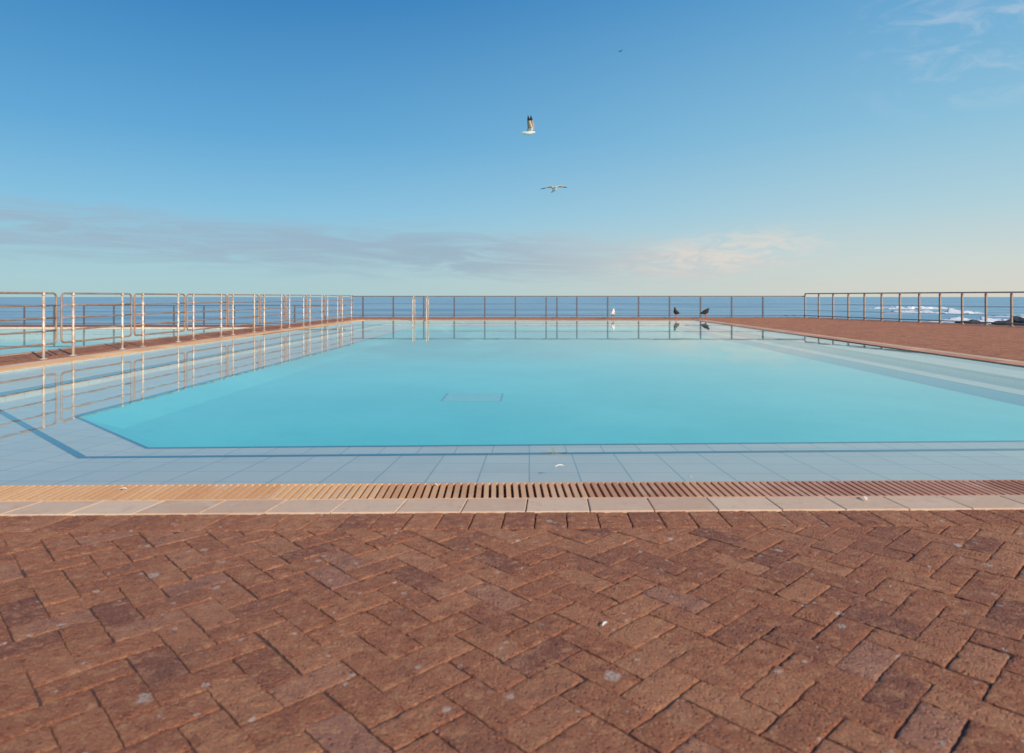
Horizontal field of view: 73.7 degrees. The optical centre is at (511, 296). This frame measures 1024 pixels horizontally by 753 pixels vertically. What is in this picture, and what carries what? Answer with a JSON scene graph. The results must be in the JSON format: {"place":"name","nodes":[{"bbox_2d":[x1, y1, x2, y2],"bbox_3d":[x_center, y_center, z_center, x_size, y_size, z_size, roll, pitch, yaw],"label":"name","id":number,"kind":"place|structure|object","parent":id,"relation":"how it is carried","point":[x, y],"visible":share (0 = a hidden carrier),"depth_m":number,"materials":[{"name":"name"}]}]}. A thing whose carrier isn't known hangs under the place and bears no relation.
{"place":"outdoors","nodes":[
{"label":"outdoors","id":0,"kind":"place"},
{"bbox_2d":[0,327,250,327],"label":"swimming pool","id":1,"kind":"structure","parent":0,"point":[124,327],"depth_m":31.45,"materials":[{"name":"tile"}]},
{"bbox_2d":[0,328,241,354],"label":"pool water","id":2,"kind":"structure","parent":1,"relation":"in","point":[25,339],"depth_m":24.86,"materials":[{"name":"blue liquid"}]},
{"bbox_2d":[0,317,344,355],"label":"retaining wall","id":3,"kind":"structure","parent":1,"relation":"on","point":[141,339],"depth_m":15.29,"materials":[{"name":"beige tile"}]},
{"bbox_2d":[0,325,268,326],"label":"deck","id":4,"kind":"structure","parent":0,"point":[126,326],"depth_m":33.48,"materials":[{"name":"brick"}]},
{"bbox_2d":[0,305,344,324],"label":"fence","id":5,"kind":"object","parent":4,"relation":"on","point":[113,323],"visible":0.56,"depth_m":33.64,"materials":[{"name":"grey metal"}]},
{"bbox_2d":[0,317,1023,752],"bbox_3d":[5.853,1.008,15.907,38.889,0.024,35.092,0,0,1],"label":"brick paving","id":6,"kind":"structure","parent":0,"point":[494,593],"depth_m":2.06,"materials":[{"name":"brick"}]},
{"bbox_2d":[0,292,56,359],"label":"guard rail","id":7,"kind":"object","parent":6,"relation":"on","point":[43,331],"visible":1,"depth_m":10.88,"materials":[{"name":"silver metal"}]},
{"bbox_2d":[60,292,131,355],"bbox_3d":[-7.461,0.458,12.343,0.120,1.085,2.012,0,0,2],"label":"guard rail","id":8,"kind":"object","parent":6,"relation":"on","point":[73,317],"visible":1,"depth_m":12.07,"materials":[{"name":"silver metal"}]},
{"bbox_2d":[134,293,184,346],"bbox_3d":[-7.415,0.458,14.442,0.120,1.085,2.012,0,0,1],"label":"guard rail","id":9,"kind":"object","parent":6,"relation":"on","point":[142,324],"visible":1,"depth_m":14.25,"materials":[{"name":"silver metal"}]},
{"bbox_2d":[186,293,226,339],"bbox_3d":[-7.366,0.458,16.542,0.120,1.085,2.012,0,0,2],"label":"guard rail","id":10,"kind":"object","parent":6,"relation":"on","point":[193,320],"visible":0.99,"depth_m":16.20,"materials":[{"name":"silver metal"}]},
{"bbox_2d":[227,294,258,334],"bbox_3d":[-7.315,0.458,18.641,0.120,1.085,2.012,0,0,1],"label":"guard rail","id":11,"kind":"object","parent":6,"relation":"on","point":[233,317],"visible":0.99,"depth_m":18.32,"materials":[{"name":"silver metal"}]},
{"bbox_2d":[260,294,284,330],"bbox_3d":[-7.257,0.458,20.740,0.120,1.085,2.012,0,0,1],"label":"guard rail","id":12,"kind":"object","parent":6,"relation":"on","point":[264,308],"visible":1,"depth_m":20.42,"materials":[{"name":"silver metal"}]},
{"bbox_2d":[286,294,306,327],"bbox_3d":[-7.200,0.458,22.840,0.120,1.085,2.012,0,0,1],"label":"guard rail","id":13,"kind":"object","parent":6,"relation":"on","point":[289,301],"visible":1,"depth_m":22.68,"materials":[{"name":"silver metal"}]},
{"bbox_2d":[307,295,324,324],"bbox_3d":[-7.158,0.458,24.939,0.120,1.085,2.012,0,0,1],"label":"guard rail","id":14,"kind":"object","parent":6,"relation":"on","point":[310,312],"visible":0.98,"depth_m":24.51,"materials":[{"name":"silver metal"}]},
{"bbox_2d":[325,295,339,322],"bbox_3d":[-7.101,0.458,27.038,0.120,1.085,2.012,0,0,1],"label":"guard rail","id":15,"kind":"object","parent":6,"relation":"on","point":[337,310],"visible":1,"depth_m":26.98,"materials":[{"name":"silver metal"}]},
{"bbox_2d":[340,295,352,320],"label":"guard rail","id":16,"kind":"object","parent":6,"relation":"on","point":[342,305],"visible":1,"depth_m":28.59,"materials":[{"name":"silver metal"}]},
{"bbox_2d":[350,296,803,317],"bbox_3d":[3.095,0.472,33.332,22.100,1.055,0.132,0,0,1],"label":"fence","id":17,"kind":"object","parent":6,"relation":"on","point":[556,315],"visible":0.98,"depth_m":33.32,"materials":[{"name":"grey metal"}]},
{"bbox_2d":[673,307,678,318],"bbox_3d":[7.557,0.735,31.430,0.211,0.528,0.572,0,0,41],"label":"shorebird","id":18,"kind":"object","parent":6,"relation":"on","point":[676,312],"visible":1,"depth_m":31.34,"materials":[{"name":"black"}]},
{"bbox_2d":[700,308,710,318],"bbox_3d":[8.882,0.758,31.380,0.619,0.481,0.229,0,0,-19],"label":"shorebird","id":19,"kind":"object","parent":6,"relation":"on","point":[705,311],"visible":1,"depth_m":31.33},
{"bbox_2d":[803,291,1023,325],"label":"fence","id":20,"kind":"object","parent":6,"relation":"on","point":[919,319],"visible":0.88,"depth_m":26.88,"materials":[{"name":"grey metal"}]},
{"bbox_2d":[0,320,1023,528],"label":"swimming pool","id":21,"kind":"structure","parent":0,"point":[465,448],"depth_m":5.47,"materials":[{"name":"liquid"}]},
{"bbox_2d":[412,295,428,319],"bbox_3d":[-3.971,0.638,29.652,0.648,1.404,0.604,0,0,1],"label":"pool ladder","id":22,"kind":"object","parent":21,"relation":"attached to","point":[414,307],"visible":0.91,"depth_m":29.53,"materials":[{"name":"silver metal"}]},
{"bbox_2d":[0,320,1023,404],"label":"pool water","id":23,"kind":"structure","parent":21,"relation":"in","point":[662,353],"depth_m":10.38,"materials":[{"name":"blue liquid"}]},
{"bbox_2d":[0,297,1023,325],"bbox_3d":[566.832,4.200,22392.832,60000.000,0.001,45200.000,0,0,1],"label":"sea","id":24,"kind":"structure","parent":0,"point":[598,305],"depth_m":271.71,"materials":[{"name":"liquid"}]},
{"bbox_2d":[859,306,954,308],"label":"surf","id":25,"kind":"structure","parent":24,"relation":"on","point":[911,307],"depth_m":239.45,"materials":[{"name":"liquid"}]},
{"bbox_2d":[807,317,1014,325],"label":"sea wall","id":26,"kind":"structure","parent":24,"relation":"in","point":[915,321],"depth_m":27.53,"materials":[{"name":"concrete"}]},
{"bbox_2d":[883,308,984,313],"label":"surf","id":27,"kind":"structure","parent":24,"relation":"on","point":[951,311],"depth_m":175.34,"materials":[{"name":"liquid"}]},
{"bbox_2d":[927,316,1008,321],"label":"surf","id":28,"kind":"structure","parent":24,"relation":"on","point":[957,318],"depth_m":115.47,"materials":[{"name":"liquid"}]},
{"bbox_2d":[954,319,984,323],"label":"shore rock","id":29,"kind":"object","parent":24,"relation":"in","point":[971,322],"visible":0.33,"depth_m":105.38,"materials":[{"name":"grey stone"}]},
{"bbox_2d":[988,314,1023,316],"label":"surf","id":30,"kind":"structure","parent":24,"relation":"on","point":[1021,315],"depth_m":145.41,"materials":[{"name":"liquid"}]},
{"bbox_2d":[991,316,1023,325],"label":"shore rock","id":31,"kind":"object","parent":24,"relation":"in","point":[1017,319],"visible":0.4,"depth_m":101.44,"materials":[{"name":"grey stone"}]},
{"bbox_2d":[0,0,1023,296],"label":"sky","id":32,"kind":"structure","parent":0,"point":[284,147],"materials":[{"name":"blue"}]},
{"bbox_2d":[521,116,535,134],"bbox_3d":[0.434,-4.768,18.949,0.525,0.554,0.276,6,16,17],"label":"seagull","id":33,"kind":"object","parent":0,"point":[530,128],"visible":1,"depth_m":18.93,"materials":[{"name":"white"}]},
{"bbox_2d":[542,185,566,192],"bbox_3d":[1.846,-4.725,30.007,1.248,0.200,0.691,-6,-10,-16],"label":"seagull","id":34,"kind":"object","parent":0,"point":[553,188],"visible":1,"depth_m":29.89,"materials":[{"name":"white"}]}
]}

